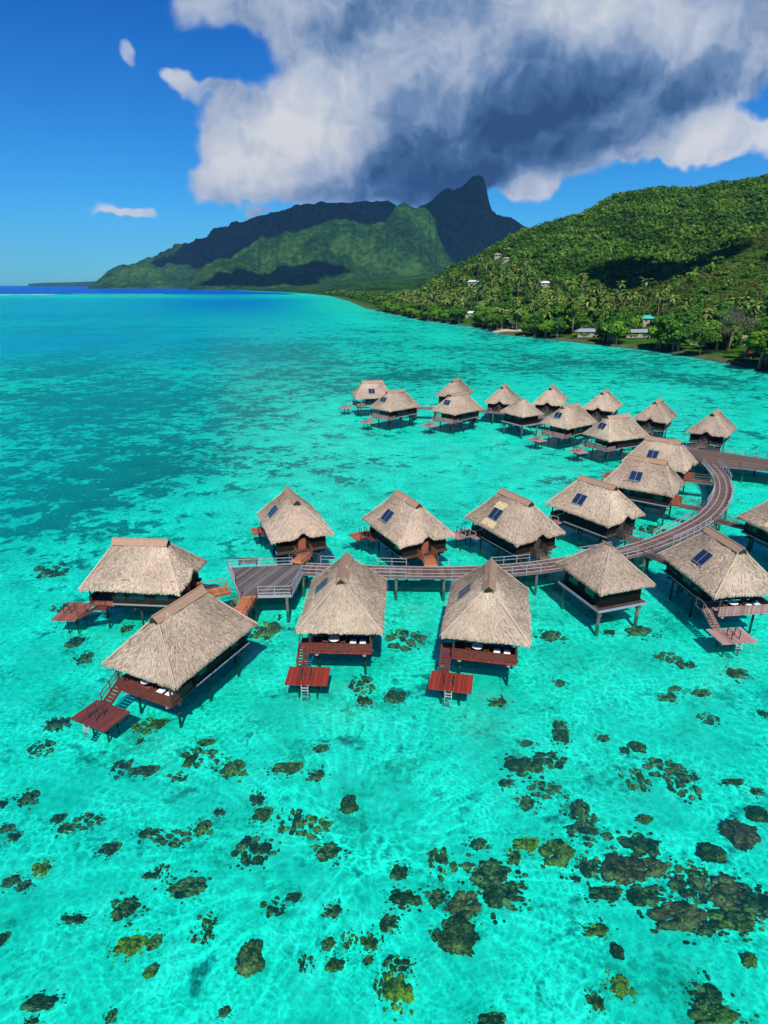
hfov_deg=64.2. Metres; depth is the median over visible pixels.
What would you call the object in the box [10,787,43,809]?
coral head
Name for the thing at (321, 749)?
coral head
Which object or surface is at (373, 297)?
distant wood
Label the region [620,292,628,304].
coconut palm
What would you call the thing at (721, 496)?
boardwalk
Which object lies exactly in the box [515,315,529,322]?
broadleaf tree
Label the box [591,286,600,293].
coconut palm
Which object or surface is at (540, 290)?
coconut palm
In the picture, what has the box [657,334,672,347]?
broadleaf tree
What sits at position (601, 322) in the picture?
broadleaf tree
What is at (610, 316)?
broadleaf tree
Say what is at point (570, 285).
coconut palm
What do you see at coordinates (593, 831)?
coral head
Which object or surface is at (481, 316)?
broadleaf tree
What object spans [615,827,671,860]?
coral head
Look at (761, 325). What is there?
broadleaf tree
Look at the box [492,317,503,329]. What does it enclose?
broadleaf tree
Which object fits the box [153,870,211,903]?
coral head
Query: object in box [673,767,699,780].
coral head
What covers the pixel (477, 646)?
round table
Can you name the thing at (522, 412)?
overwater hut
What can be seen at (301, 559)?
footbridge
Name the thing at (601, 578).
overwater hut
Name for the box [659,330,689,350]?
broadleaf tree
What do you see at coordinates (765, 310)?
broadleaf tree
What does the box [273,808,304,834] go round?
coral head
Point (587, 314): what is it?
broadleaf tree
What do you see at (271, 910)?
coral head
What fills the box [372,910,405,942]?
coral head
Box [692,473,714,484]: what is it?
footbridge
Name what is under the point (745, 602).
sun lounger
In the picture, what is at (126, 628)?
coral head
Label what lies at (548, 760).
coral head
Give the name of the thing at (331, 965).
coral head
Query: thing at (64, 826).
coral head
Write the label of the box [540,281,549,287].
house
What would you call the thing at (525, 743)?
coral head
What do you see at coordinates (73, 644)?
coral head
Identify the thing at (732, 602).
sun lounger
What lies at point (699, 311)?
broadleaf tree
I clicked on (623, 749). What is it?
coral head
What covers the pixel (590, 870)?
coral head
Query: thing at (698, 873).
coral head
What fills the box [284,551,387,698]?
overwater bungalow
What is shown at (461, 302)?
coconut palm
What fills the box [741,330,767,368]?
broadleaf tree
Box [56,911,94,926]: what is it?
coral head
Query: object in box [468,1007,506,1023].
coral head
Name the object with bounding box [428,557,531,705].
overwater bungalow
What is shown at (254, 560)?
bench
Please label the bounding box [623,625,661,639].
coral head
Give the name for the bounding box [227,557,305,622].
terrace
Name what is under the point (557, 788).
coral head
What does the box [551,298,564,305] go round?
coconut palm
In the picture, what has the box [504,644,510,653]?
sun lounger
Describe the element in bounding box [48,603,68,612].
coral head
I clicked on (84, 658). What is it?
coral head
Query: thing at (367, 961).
coral head
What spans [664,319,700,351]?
broadleaf tree
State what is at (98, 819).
coral head
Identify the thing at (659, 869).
coral head
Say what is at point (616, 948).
coral head
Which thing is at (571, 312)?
broadleaf tree
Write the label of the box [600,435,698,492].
overwater bungalow
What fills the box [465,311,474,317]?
house
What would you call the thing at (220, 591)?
footbridge
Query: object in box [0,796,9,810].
coral head
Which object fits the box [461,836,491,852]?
coral head
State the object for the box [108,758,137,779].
coral head
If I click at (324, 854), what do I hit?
coral head
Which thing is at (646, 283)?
coconut palm
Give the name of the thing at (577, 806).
coral head
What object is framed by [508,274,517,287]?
coconut palm
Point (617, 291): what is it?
coconut palm
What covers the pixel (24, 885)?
coral head
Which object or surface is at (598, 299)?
coconut palm
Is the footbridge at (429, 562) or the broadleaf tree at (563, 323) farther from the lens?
the broadleaf tree at (563, 323)
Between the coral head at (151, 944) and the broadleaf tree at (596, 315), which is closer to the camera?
the coral head at (151, 944)
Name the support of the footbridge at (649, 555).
on the sea floor
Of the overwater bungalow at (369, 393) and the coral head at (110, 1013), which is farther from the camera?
the overwater bungalow at (369, 393)
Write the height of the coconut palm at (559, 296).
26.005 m
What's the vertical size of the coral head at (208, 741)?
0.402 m
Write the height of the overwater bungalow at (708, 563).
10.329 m
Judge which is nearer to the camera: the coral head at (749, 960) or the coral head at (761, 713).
the coral head at (749, 960)
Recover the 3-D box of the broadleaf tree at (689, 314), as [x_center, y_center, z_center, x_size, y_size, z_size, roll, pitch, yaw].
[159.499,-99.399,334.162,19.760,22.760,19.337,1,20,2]
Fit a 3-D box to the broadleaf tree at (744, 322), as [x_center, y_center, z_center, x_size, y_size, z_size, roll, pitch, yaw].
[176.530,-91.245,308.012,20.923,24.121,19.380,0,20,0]
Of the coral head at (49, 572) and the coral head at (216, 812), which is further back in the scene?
the coral head at (49, 572)
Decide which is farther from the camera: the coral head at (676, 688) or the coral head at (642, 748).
the coral head at (676, 688)
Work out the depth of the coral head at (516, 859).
41.41 m
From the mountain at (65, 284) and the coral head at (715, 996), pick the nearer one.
the coral head at (715, 996)
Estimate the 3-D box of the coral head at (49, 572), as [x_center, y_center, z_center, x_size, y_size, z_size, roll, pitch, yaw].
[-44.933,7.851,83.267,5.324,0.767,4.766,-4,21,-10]
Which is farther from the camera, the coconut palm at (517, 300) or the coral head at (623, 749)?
the coconut palm at (517, 300)
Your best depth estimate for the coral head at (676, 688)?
58.76 m
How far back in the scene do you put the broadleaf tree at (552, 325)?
412.36 m
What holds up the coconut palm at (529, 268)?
on the hillside
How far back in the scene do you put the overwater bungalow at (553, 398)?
166.89 m
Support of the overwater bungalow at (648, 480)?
on the sea floor
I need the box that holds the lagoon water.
[0,285,767,1023]
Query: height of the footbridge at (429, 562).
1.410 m
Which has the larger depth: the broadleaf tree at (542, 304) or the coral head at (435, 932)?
the broadleaf tree at (542, 304)
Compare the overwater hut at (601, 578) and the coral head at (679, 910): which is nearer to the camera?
the coral head at (679, 910)
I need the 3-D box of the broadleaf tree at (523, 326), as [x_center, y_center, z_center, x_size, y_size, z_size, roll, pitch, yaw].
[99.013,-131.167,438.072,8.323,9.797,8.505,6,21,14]
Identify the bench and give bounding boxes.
[238,557,257,564]
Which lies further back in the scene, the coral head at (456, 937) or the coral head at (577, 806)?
the coral head at (577, 806)
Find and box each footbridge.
[197,577,230,597]
[230,587,257,662]
[289,548,310,564]
[422,552,438,565]
[469,411,479,427]
[537,549,551,559]
[625,528,644,542]
[642,544,682,593]
[678,497,704,511]
[686,440,706,447]
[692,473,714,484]
[713,512,753,550]
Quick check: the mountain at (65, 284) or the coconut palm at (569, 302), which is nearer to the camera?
the coconut palm at (569, 302)
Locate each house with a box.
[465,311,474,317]
[467,280,478,285]
[493,253,501,258]
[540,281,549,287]
[574,328,597,337]
[621,329,649,337]
[638,315,654,326]
[688,333,706,344]
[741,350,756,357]
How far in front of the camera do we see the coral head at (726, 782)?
47.70 m
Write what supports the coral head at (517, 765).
on the sea floor
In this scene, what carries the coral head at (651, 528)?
on the sea floor
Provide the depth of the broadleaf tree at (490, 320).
481.36 m
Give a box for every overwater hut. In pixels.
[500,398,542,438]
[556,541,654,636]
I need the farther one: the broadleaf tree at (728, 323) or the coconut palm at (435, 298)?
the coconut palm at (435, 298)
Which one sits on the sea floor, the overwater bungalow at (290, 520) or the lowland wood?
the overwater bungalow at (290, 520)
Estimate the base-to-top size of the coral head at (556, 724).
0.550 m
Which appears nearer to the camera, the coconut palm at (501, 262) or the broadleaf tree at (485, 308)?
the broadleaf tree at (485, 308)
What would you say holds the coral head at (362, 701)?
on the sea floor
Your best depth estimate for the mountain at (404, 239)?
4007.92 m
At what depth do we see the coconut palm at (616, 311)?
398.43 m
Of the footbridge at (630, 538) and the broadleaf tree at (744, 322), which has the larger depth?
the broadleaf tree at (744, 322)
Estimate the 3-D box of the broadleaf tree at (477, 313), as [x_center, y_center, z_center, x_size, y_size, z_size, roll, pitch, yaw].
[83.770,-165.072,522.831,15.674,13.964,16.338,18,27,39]
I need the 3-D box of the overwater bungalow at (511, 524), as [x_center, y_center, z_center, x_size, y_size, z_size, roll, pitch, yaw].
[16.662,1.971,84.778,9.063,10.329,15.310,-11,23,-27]
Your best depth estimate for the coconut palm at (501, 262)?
694.71 m
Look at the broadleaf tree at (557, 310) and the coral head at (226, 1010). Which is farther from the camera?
the broadleaf tree at (557, 310)
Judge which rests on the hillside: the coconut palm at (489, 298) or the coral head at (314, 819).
the coconut palm at (489, 298)
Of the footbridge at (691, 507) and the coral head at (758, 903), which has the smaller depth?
the coral head at (758, 903)
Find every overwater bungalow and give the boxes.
[51,537,206,633]
[70,584,257,742]
[250,486,334,563]
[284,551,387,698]
[340,380,388,417]
[348,489,455,581]
[358,389,420,431]
[421,391,482,434]
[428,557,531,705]
[435,377,473,402]
[453,487,565,578]
[484,383,519,422]
[527,403,597,450]
[532,384,567,420]
[545,474,644,548]
[567,413,649,464]
[582,388,622,422]
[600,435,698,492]
[603,454,685,525]
[633,397,677,437]
[656,525,767,656]
[686,408,736,451]
[736,500,767,550]
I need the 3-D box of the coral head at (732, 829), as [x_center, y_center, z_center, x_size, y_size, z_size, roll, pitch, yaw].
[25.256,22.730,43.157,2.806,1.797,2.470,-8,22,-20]
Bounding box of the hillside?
[305,190,767,371]
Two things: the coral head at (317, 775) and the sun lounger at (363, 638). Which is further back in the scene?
the sun lounger at (363, 638)
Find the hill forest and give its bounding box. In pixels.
[403,174,767,334]
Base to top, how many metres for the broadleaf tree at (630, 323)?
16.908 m
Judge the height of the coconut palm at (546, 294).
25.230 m
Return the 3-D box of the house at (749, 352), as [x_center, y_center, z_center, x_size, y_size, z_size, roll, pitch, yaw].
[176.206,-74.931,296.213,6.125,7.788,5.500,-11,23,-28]
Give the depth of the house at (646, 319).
448.46 m
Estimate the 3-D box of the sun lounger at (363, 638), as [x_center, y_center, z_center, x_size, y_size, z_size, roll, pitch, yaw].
[-2.057,12.623,59.627,0.640,0.840,1.900,1,20,2]
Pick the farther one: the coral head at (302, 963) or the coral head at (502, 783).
the coral head at (502, 783)
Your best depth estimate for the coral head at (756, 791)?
46.82 m
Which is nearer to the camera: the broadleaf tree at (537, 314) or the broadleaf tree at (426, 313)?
the broadleaf tree at (537, 314)
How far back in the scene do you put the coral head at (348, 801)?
45.25 m
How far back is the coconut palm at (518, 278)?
597.88 m
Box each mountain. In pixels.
[28,281,95,285]
[88,175,527,288]
[188,203,457,289]
[243,274,437,296]
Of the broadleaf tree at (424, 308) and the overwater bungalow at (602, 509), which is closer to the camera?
the overwater bungalow at (602, 509)
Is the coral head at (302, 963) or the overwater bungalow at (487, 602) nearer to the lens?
the coral head at (302, 963)
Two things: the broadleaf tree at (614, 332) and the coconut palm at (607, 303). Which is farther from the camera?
the coconut palm at (607, 303)
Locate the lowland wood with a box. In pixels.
[474,285,767,347]
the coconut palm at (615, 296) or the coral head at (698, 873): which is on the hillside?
the coconut palm at (615, 296)
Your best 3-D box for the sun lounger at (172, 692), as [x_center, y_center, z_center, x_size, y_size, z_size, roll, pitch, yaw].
[-18.077,15.321,52.384,0.640,0.840,1.900,9,22,23]
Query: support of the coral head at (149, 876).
on the sea floor
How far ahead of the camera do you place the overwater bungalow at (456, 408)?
157.59 m
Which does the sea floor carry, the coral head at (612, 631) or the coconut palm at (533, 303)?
the coral head at (612, 631)
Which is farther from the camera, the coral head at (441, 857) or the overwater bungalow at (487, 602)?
the overwater bungalow at (487, 602)
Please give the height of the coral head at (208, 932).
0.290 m
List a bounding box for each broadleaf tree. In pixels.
[393,306,401,314]
[403,304,409,314]
[409,304,418,316]
[419,306,428,319]
[422,311,432,320]
[425,303,439,318]
[430,309,441,319]
[441,313,450,322]
[443,309,452,320]
[448,304,466,323]
[473,311,482,325]
[473,317,481,325]
[476,304,492,311]
[477,311,487,326]
[480,291,490,300]
[482,307,505,313]
[482,316,489,328]
[485,314,499,328]
[485,317,493,330]
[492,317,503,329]
[496,314,509,326]
[500,295,511,306]
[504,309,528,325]
[504,309,528,328]
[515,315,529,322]
[517,322,528,334]
[520,289,529,301]
[522,295,532,307]
[528,317,545,335]
[530,301,550,313]
[531,308,546,332]
[536,323,551,337]
[540,303,570,334]
[541,319,552,323]
[545,330,556,337]
[548,321,569,334]
[551,321,566,337]
[566,286,583,332]
[576,310,594,319]
[592,309,602,319]
[594,319,604,340]
[599,311,629,342]
[599,319,611,341]
[602,320,628,343]
[607,326,630,344]
[609,305,633,318]
[611,316,634,342]
[622,318,637,336]
[636,315,642,324]
[645,316,664,348]
[648,324,667,348]
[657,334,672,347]
[658,314,694,348]
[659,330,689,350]
[662,308,698,344]
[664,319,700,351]
[686,324,723,355]
[693,307,708,323]
[701,319,716,344]
[704,322,740,349]
[709,300,733,324]
[716,305,760,353]
[716,311,735,348]
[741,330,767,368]
[753,346,767,365]
[754,295,767,362]
[755,308,767,328]
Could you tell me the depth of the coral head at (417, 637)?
66.83 m
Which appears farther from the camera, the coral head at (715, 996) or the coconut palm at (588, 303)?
the coconut palm at (588, 303)
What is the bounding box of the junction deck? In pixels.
[686,445,767,485]
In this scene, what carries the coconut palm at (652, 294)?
on the hillside
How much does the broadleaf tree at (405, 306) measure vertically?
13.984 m
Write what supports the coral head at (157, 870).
on the sea floor
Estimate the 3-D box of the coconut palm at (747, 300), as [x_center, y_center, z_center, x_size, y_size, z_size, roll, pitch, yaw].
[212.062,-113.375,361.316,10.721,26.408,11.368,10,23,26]
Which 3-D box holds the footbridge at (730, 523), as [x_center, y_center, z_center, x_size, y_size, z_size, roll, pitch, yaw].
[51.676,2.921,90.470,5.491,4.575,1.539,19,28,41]
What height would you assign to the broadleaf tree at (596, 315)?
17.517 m
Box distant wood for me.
[323,255,480,317]
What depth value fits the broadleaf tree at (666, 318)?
333.88 m
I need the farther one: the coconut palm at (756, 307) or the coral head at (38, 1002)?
the coconut palm at (756, 307)
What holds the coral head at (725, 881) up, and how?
on the sea floor
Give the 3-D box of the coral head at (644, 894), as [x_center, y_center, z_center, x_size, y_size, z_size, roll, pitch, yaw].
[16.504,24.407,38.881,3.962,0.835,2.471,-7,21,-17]
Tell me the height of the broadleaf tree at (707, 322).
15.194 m
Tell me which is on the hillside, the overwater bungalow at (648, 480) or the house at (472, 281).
the house at (472, 281)
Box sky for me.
[0,0,767,284]
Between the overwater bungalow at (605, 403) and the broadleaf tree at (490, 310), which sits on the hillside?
the broadleaf tree at (490, 310)
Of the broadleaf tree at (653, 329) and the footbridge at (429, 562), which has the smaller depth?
the footbridge at (429, 562)
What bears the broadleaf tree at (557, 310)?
on the hillside
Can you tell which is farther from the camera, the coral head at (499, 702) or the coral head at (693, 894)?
the coral head at (499, 702)
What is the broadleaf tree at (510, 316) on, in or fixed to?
on the hillside
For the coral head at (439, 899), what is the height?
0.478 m
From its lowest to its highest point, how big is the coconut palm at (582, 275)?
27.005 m
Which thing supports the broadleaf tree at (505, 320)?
on the hillside
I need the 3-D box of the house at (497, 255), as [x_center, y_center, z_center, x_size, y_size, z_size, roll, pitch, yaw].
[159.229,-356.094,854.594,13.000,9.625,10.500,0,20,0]
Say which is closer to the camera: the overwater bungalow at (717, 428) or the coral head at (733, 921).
the coral head at (733, 921)
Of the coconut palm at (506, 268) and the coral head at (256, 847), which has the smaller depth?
the coral head at (256, 847)
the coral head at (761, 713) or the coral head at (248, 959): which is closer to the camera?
the coral head at (248, 959)
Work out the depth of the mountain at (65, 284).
10265.04 m
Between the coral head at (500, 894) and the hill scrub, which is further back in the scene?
the hill scrub
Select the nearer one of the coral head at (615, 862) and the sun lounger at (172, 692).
the coral head at (615, 862)
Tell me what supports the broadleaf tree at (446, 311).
on the hillside
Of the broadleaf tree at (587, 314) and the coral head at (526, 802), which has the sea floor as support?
the coral head at (526, 802)
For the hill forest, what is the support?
on the hillside
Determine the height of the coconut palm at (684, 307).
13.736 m
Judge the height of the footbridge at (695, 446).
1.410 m
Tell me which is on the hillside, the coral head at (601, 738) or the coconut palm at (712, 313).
the coconut palm at (712, 313)
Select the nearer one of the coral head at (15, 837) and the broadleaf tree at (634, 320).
the coral head at (15, 837)
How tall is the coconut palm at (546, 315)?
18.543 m
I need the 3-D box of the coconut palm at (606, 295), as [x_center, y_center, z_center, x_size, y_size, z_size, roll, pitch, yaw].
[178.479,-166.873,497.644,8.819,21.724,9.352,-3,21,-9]
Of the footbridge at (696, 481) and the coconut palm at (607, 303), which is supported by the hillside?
the coconut palm at (607, 303)
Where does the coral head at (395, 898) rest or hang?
on the sea floor
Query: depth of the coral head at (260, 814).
44.71 m
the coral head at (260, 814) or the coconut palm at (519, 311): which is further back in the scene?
the coconut palm at (519, 311)
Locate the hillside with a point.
(720, 354)
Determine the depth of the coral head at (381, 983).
34.00 m
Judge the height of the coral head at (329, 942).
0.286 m
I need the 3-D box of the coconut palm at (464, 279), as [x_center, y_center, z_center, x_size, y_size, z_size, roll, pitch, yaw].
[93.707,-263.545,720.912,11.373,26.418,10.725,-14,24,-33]
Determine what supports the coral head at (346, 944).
on the sea floor
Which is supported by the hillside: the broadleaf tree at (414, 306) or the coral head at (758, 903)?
the broadleaf tree at (414, 306)
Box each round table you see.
[140,678,150,688]
[328,635,339,642]
[472,643,482,650]
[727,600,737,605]
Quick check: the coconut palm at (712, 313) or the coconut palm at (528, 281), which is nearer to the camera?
the coconut palm at (712, 313)
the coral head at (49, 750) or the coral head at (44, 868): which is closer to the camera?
the coral head at (44, 868)
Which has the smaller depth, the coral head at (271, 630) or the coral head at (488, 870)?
the coral head at (488, 870)
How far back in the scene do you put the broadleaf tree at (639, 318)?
423.80 m
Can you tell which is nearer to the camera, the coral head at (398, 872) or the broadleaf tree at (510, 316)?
the coral head at (398, 872)
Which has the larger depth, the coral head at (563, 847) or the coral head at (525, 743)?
the coral head at (525, 743)
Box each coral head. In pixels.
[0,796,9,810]
[0,822,15,834]
[0,872,26,893]
[0,927,10,945]
[3,830,23,843]
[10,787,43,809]
[15,877,36,894]
[20,989,65,1016]
[24,1014,43,1023]
[26,856,58,879]
[27,739,55,758]
[30,562,71,578]
[41,717,70,730]
[42,716,62,733]
[45,810,67,827]
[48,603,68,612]
[51,822,76,838]
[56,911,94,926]
[63,634,89,649]
[71,812,105,830]
[72,650,93,667]
[93,838,121,860]
[102,1005,119,1023]
[104,891,148,926]
[106,929,146,963]
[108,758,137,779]
[116,622,135,633]
[128,762,159,780]
[131,717,157,735]
[131,827,163,843]
[136,736,145,745]
[141,870,155,879]
[142,963,158,979]
[143,928,165,954]
[145,716,168,732]
[152,829,191,847]
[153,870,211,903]
[154,863,171,879]
[167,772,187,782]
[180,747,222,768]
[187,817,215,839]
[187,926,214,944]
[190,736,216,747]
[197,911,217,926]
[211,756,250,782]
[212,807,227,819]
[216,1003,235,1021]
[231,832,281,870]
[234,939,264,977]
[246,788,266,808]
[248,802,273,827]
[249,614,289,643]
[260,896,288,917]
[263,758,305,778]
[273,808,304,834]
[281,889,301,906]
[295,814,334,839]
[297,954,315,973]
[305,764,330,784]
[306,741,330,754]
[309,838,350,866]
[317,898,348,921]
[319,933,340,957]
[325,954,350,976]
[339,794,358,814]
[340,929,360,951]
[346,674,375,696]
[355,694,374,709]
[357,929,381,954]
[360,955,374,967]
[370,969,386,1001]
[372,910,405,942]
[375,966,417,1021]
[381,886,426,915]
[381,953,416,971]
[383,687,412,706]
[384,628,426,651]
[389,860,412,885]
[424,885,452,910]
[426,846,457,882]
[427,925,441,941]
[433,881,481,924]
[438,916,478,956]
[458,853,528,890]
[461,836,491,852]
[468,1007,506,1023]
[473,880,542,924]
[486,694,512,708]
[492,778,520,791]
[495,753,544,782]
[500,844,525,869]
[504,833,539,855]
[513,792,542,814]
[515,738,539,748]
[527,780,561,799]
[529,750,567,771]
[531,629,568,643]
[536,833,587,879]
[547,718,573,730]
[547,728,572,748]
[551,678,570,688]
[559,794,599,831]
[561,822,613,847]
[569,874,583,883]
[571,854,602,888]
[572,917,618,940]
[578,881,626,906]
[584,986,609,1014]
[592,732,609,743]
[594,845,647,885]
[600,628,616,636]
[600,970,635,1004]
[609,942,624,960]
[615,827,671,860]
[618,744,631,756]
[618,768,652,791]
[622,882,671,918]
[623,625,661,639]
[627,741,646,753]
[629,854,680,886]
[635,813,653,824]
[637,524,665,534]
[641,757,688,779]
[648,895,729,944]
[650,651,678,660]
[654,689,683,703]
[659,772,703,804]
[662,858,697,895]
[666,657,697,668]
[668,685,686,693]
[671,878,707,908]
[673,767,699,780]
[673,970,733,1008]
[675,859,710,878]
[683,687,713,698]
[685,1002,758,1023]
[691,866,767,921]
[694,842,726,863]
[696,711,721,726]
[696,920,720,941]
[699,904,766,942]
[715,776,746,787]
[717,818,761,851]
[719,666,758,683]
[725,877,767,924]
[740,951,757,968]
[744,805,767,822]
[745,786,767,798]
[753,709,767,718]
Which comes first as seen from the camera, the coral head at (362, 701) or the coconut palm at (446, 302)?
the coral head at (362, 701)
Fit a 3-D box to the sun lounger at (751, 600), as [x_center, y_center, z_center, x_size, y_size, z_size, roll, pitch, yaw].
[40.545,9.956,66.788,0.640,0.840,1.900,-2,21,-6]
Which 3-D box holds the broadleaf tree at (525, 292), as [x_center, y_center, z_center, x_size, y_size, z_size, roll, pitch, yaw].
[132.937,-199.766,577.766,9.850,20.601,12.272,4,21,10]
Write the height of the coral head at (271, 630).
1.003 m
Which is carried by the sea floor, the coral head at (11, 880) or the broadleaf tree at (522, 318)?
the coral head at (11, 880)
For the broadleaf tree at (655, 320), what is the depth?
341.32 m
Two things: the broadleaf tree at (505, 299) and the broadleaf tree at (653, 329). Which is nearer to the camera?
the broadleaf tree at (653, 329)
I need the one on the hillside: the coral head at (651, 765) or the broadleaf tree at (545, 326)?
the broadleaf tree at (545, 326)
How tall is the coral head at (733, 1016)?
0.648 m
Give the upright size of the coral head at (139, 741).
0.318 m
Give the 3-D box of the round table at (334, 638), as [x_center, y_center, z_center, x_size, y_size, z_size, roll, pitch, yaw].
[-4.857,12.650,59.699,1.100,0.740,1.100,0,20,0]
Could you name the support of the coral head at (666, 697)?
on the sea floor
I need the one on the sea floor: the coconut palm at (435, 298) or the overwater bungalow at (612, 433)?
the overwater bungalow at (612, 433)
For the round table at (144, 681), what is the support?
on the overwater bungalow at (195, 637)
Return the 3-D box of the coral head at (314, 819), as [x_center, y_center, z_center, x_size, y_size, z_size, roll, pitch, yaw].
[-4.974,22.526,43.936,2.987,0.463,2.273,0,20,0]
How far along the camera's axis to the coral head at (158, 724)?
53.98 m
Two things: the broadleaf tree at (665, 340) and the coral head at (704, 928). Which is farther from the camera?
the broadleaf tree at (665, 340)
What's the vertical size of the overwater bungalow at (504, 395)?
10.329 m
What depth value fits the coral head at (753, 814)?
44.54 m
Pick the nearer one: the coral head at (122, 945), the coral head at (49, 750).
the coral head at (122, 945)
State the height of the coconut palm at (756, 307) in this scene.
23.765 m
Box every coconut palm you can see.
[425,290,434,296]
[430,295,438,302]
[442,300,450,318]
[457,299,466,305]
[461,276,468,281]
[477,285,486,290]
[484,295,495,305]
[494,307,504,312]
[498,260,505,265]
[501,266,510,287]
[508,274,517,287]
[511,297,523,329]
[513,309,523,329]
[514,276,523,293]
[521,259,528,276]
[522,277,532,288]
[524,266,533,270]
[528,300,540,331]
[535,285,545,299]
[540,309,553,319]
[541,291,552,298]
[541,299,553,306]
[548,293,557,298]
[550,290,562,299]
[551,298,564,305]
[565,298,573,305]
[566,281,575,289]
[577,273,587,286]
[581,296,593,310]
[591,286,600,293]
[591,296,605,308]
[593,300,604,308]
[598,300,612,318]
[600,293,609,307]
[610,293,622,306]
[610,308,625,337]
[613,289,624,304]
[617,280,625,304]
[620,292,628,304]
[628,292,637,306]
[638,277,652,306]
[648,289,659,309]
[653,291,666,316]
[660,285,672,314]
[666,294,679,312]
[679,305,688,310]
[682,297,691,305]
[700,309,713,319]
[702,308,717,320]
[729,297,742,307]
[737,296,755,326]
[750,301,765,320]
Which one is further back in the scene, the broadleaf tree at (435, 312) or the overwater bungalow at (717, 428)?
the broadleaf tree at (435, 312)
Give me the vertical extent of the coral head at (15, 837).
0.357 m
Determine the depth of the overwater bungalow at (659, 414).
147.09 m
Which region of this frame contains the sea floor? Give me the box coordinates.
[0,290,767,1023]
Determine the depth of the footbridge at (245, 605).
67.41 m
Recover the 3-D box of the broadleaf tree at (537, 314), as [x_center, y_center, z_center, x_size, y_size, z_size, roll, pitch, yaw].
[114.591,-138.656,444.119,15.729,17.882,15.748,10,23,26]
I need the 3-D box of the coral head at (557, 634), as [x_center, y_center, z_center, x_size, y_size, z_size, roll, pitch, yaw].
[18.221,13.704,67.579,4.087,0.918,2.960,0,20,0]
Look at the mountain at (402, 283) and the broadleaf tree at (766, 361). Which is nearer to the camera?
the broadleaf tree at (766, 361)
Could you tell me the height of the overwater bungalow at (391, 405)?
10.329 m
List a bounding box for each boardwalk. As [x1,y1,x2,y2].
[301,459,733,601]
[415,403,697,449]
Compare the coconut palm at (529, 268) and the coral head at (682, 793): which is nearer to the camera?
the coral head at (682, 793)
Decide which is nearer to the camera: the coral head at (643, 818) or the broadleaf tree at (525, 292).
the coral head at (643, 818)
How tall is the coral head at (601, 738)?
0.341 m
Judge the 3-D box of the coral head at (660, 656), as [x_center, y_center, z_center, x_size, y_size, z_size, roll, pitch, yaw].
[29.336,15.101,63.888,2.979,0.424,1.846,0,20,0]
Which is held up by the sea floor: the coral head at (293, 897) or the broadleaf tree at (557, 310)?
the coral head at (293, 897)
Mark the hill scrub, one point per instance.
(714, 279)
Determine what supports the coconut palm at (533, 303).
on the hillside
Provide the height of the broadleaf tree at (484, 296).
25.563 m
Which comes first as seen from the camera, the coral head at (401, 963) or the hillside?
the coral head at (401, 963)
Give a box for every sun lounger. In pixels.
[156,686,167,693]
[164,686,182,695]
[350,633,356,643]
[359,634,366,643]
[493,643,500,652]
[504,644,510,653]
[739,596,751,604]
[748,596,760,604]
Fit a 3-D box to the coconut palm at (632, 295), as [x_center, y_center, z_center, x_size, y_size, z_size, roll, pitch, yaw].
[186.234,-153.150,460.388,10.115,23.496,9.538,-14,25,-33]
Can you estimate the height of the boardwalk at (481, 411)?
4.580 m
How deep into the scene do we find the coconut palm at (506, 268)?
648.65 m
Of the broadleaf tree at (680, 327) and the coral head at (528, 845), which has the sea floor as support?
the coral head at (528, 845)
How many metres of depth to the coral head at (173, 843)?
42.78 m
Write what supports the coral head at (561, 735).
on the sea floor
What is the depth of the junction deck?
123.04 m
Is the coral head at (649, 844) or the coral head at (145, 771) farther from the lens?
the coral head at (145, 771)
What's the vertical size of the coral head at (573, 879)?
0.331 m
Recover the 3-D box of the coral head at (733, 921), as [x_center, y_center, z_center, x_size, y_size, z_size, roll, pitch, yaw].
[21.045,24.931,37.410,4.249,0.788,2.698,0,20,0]
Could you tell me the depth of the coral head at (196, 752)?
50.27 m
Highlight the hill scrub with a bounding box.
[607,230,767,315]
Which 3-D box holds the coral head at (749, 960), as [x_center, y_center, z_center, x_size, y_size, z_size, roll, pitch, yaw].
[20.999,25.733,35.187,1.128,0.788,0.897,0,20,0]
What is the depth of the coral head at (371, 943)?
36.09 m
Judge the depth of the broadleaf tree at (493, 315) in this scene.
490.59 m
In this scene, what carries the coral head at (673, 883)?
on the sea floor
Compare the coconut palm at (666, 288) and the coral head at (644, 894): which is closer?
the coral head at (644, 894)
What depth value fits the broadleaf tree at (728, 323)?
325.20 m
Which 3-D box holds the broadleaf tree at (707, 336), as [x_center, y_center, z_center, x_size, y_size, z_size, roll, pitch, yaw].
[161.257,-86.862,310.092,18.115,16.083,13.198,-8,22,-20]
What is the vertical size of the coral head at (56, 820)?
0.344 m
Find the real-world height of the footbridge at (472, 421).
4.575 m
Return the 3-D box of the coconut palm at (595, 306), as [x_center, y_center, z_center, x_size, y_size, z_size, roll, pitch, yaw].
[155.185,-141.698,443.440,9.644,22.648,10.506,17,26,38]
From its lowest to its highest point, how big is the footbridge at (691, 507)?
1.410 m
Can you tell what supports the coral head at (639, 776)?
on the sea floor
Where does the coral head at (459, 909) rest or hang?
on the sea floor
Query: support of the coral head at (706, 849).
on the sea floor
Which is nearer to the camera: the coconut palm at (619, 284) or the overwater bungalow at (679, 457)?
the overwater bungalow at (679, 457)
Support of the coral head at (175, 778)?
on the sea floor
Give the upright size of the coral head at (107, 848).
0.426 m
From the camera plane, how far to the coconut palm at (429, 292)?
664.92 m

